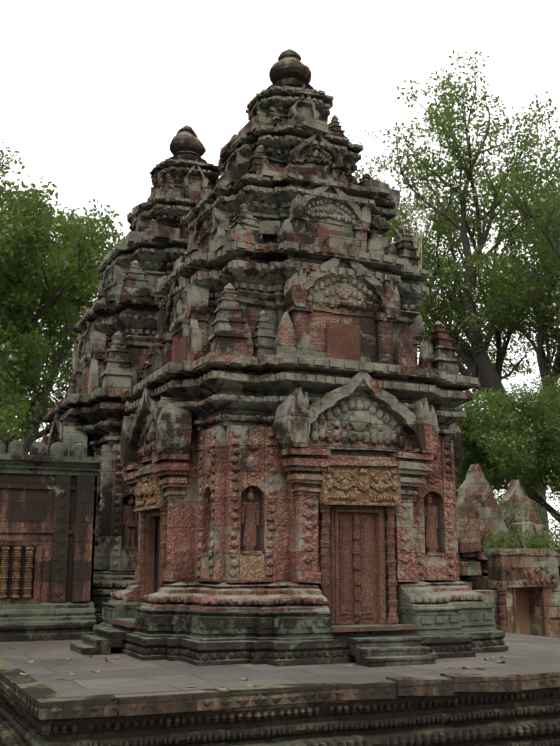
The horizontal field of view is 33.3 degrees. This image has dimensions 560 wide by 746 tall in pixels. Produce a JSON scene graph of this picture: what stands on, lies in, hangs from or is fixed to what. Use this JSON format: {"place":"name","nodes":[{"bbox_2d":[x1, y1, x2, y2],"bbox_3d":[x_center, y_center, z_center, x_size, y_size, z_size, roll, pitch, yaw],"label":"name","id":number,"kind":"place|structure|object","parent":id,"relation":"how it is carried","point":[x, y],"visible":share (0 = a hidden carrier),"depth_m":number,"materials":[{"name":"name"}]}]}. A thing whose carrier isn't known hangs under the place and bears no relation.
{"place":"outdoors","nodes":[
{"label":"outdoors","id":0,"kind":"place"},
{"bbox_2d":[0,0,559,548],"label":"sky","id":1,"kind":"structure","parent":0,"point":[95,94],"materials":[{"name":"white"}]},
{"label":"ground","id":2,"kind":"structure","parent":0,"visible":0},
{"bbox_2d":[0,142,125,453],"bbox_3d":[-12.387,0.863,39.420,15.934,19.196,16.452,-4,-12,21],"label":"tree","id":3,"kind":"object","parent":2,"relation":"on","point":[58,291],"visible":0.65,"depth_m":35.05,"materials":[{"name":"green plant"}]},
{"bbox_2d":[0,632,559,745],"bbox_3d":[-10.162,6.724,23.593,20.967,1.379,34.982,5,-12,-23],"label":"platform","id":4,"kind":"structure","parent":2,"relation":"on","point":[512,700],"depth_m":10.10,"materials":[{"name":"stone"}]},
{"bbox_2d":[0,440,100,641],"bbox_3d":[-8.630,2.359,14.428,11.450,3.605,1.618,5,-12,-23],"label":"hall wall","id":5,"kind":"structure","parent":4,"relation":"on","point":[47,522],"depth_m":15.88,"materials":[{"name":"stone"}]},
{"bbox_2d":[0,402,35,442],"bbox_3d":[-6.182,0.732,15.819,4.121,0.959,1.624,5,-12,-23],"label":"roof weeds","id":6,"kind":"object","parent":5,"relation":"on","point":[3,429],"visible":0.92,"depth_m":16.29,"materials":[{"name":"green plant"}]},
{"bbox_2d":[41,125,220,624],"bbox_3d":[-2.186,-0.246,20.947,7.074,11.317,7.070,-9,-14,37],"label":"tower","id":7,"kind":"structure","parent":4,"relation":"on","point":[115,327],"depth_m":18.95,"materials":[{"name":"stone"}]},
{"bbox_2d":[16,641,509,689],"bbox_3d":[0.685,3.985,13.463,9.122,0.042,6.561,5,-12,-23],"label":"fallen leaves","id":8,"kind":"object","parent":4,"relation":"on","point":[31,661],"visible":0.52,"depth_m":11.42,"materials":[{"name":"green plant"}]},
{"bbox_2d":[69,49,507,666],"bbox_3d":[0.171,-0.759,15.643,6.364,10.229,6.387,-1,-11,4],"label":"tower","id":9,"kind":"structure","parent":4,"relation":"on","point":[291,447],"depth_m":13.34,"materials":[{"name":"stone"}]},
{"bbox_2d":[348,130,466,268],"bbox_3d":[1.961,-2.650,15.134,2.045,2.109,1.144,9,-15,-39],"label":"grass","id":10,"kind":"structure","parent":9,"relation":"on","point":[415,238],"depth_m":15.11,"materials":[{"name":"green plant"}]},
{"bbox_2d":[353,50,559,533],"bbox_3d":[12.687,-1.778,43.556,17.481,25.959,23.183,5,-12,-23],"label":"tree","id":11,"kind":"object","parent":2,"relation":"on","point":[518,287],"visible":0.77,"depth_m":42.89,"materials":[{"name":"green plant"}]},
{"bbox_2d":[454,464,559,637],"bbox_3d":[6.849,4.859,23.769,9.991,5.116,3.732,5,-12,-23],"label":"ruins","id":12,"kind":"object","parent":2,"relation":"on","point":[519,589],"visible":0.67,"depth_m":21.79,"materials":[{"name":"stone"}]},
{"bbox_2d":[456,490,545,529],"bbox_3d":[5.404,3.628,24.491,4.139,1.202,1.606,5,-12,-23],"label":"ruin weeds","id":13,"kind":"object","parent":12,"relation":"attached to","point":[506,520],"visible":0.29,"depth_m":24.57,"materials":[{"name":"green plant"}]},
{"bbox_2d":[480,528,558,549],"bbox_3d":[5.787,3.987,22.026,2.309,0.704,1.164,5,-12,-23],"label":"ruin weeds","id":14,"kind":"object","parent":12,"relation":"on","point":[534,542],"visible":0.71,"depth_m":21.80,"materials":[{"name":"green plant"}]},
{"bbox_2d":[503,501,544,548],"bbox_3d":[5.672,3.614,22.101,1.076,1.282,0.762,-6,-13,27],"label":"grass on ruin","id":15,"kind":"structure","parent":12,"relation":"on","point":[524,530],"depth_m":22.01,"materials":[{"name":"green plant"}]},
{"bbox_2d":[524,528,559,548],"bbox_3d":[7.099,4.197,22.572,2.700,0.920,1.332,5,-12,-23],"label":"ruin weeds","id":16,"kind":"object","parent":12,"relation":"on","point":[555,542],"visible":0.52,"depth_m":22.14,"materials":[{"name":"green plant"}]},
{"bbox_2d":[455,371,559,522],"bbox_3d":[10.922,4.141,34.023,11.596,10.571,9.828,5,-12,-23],"label":"tree","id":17,"kind":"object","parent":2,"relation":"on","point":[503,448],"visible":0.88,"depth_m":31.90,"materials":[{"name":"green plant"}]},
{"bbox_2d":[459,508,559,578],"bbox_3d":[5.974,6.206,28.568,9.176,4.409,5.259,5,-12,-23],"label":"bush behind ruins","id":18,"kind":"object","parent":2,"relation":"on","point":[549,530],"depth_m":29.02,"materials":[{"name":"green plant"}]},
{"bbox_2d":[534,480,559,548],"bbox_3d":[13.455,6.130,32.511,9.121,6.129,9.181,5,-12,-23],"label":"bush","id":19,"kind":"object","parent":2,"relation":"on","point":[551,511],"visible":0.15,"depth_m":33.78,"materials":[{"name":"green plant"}]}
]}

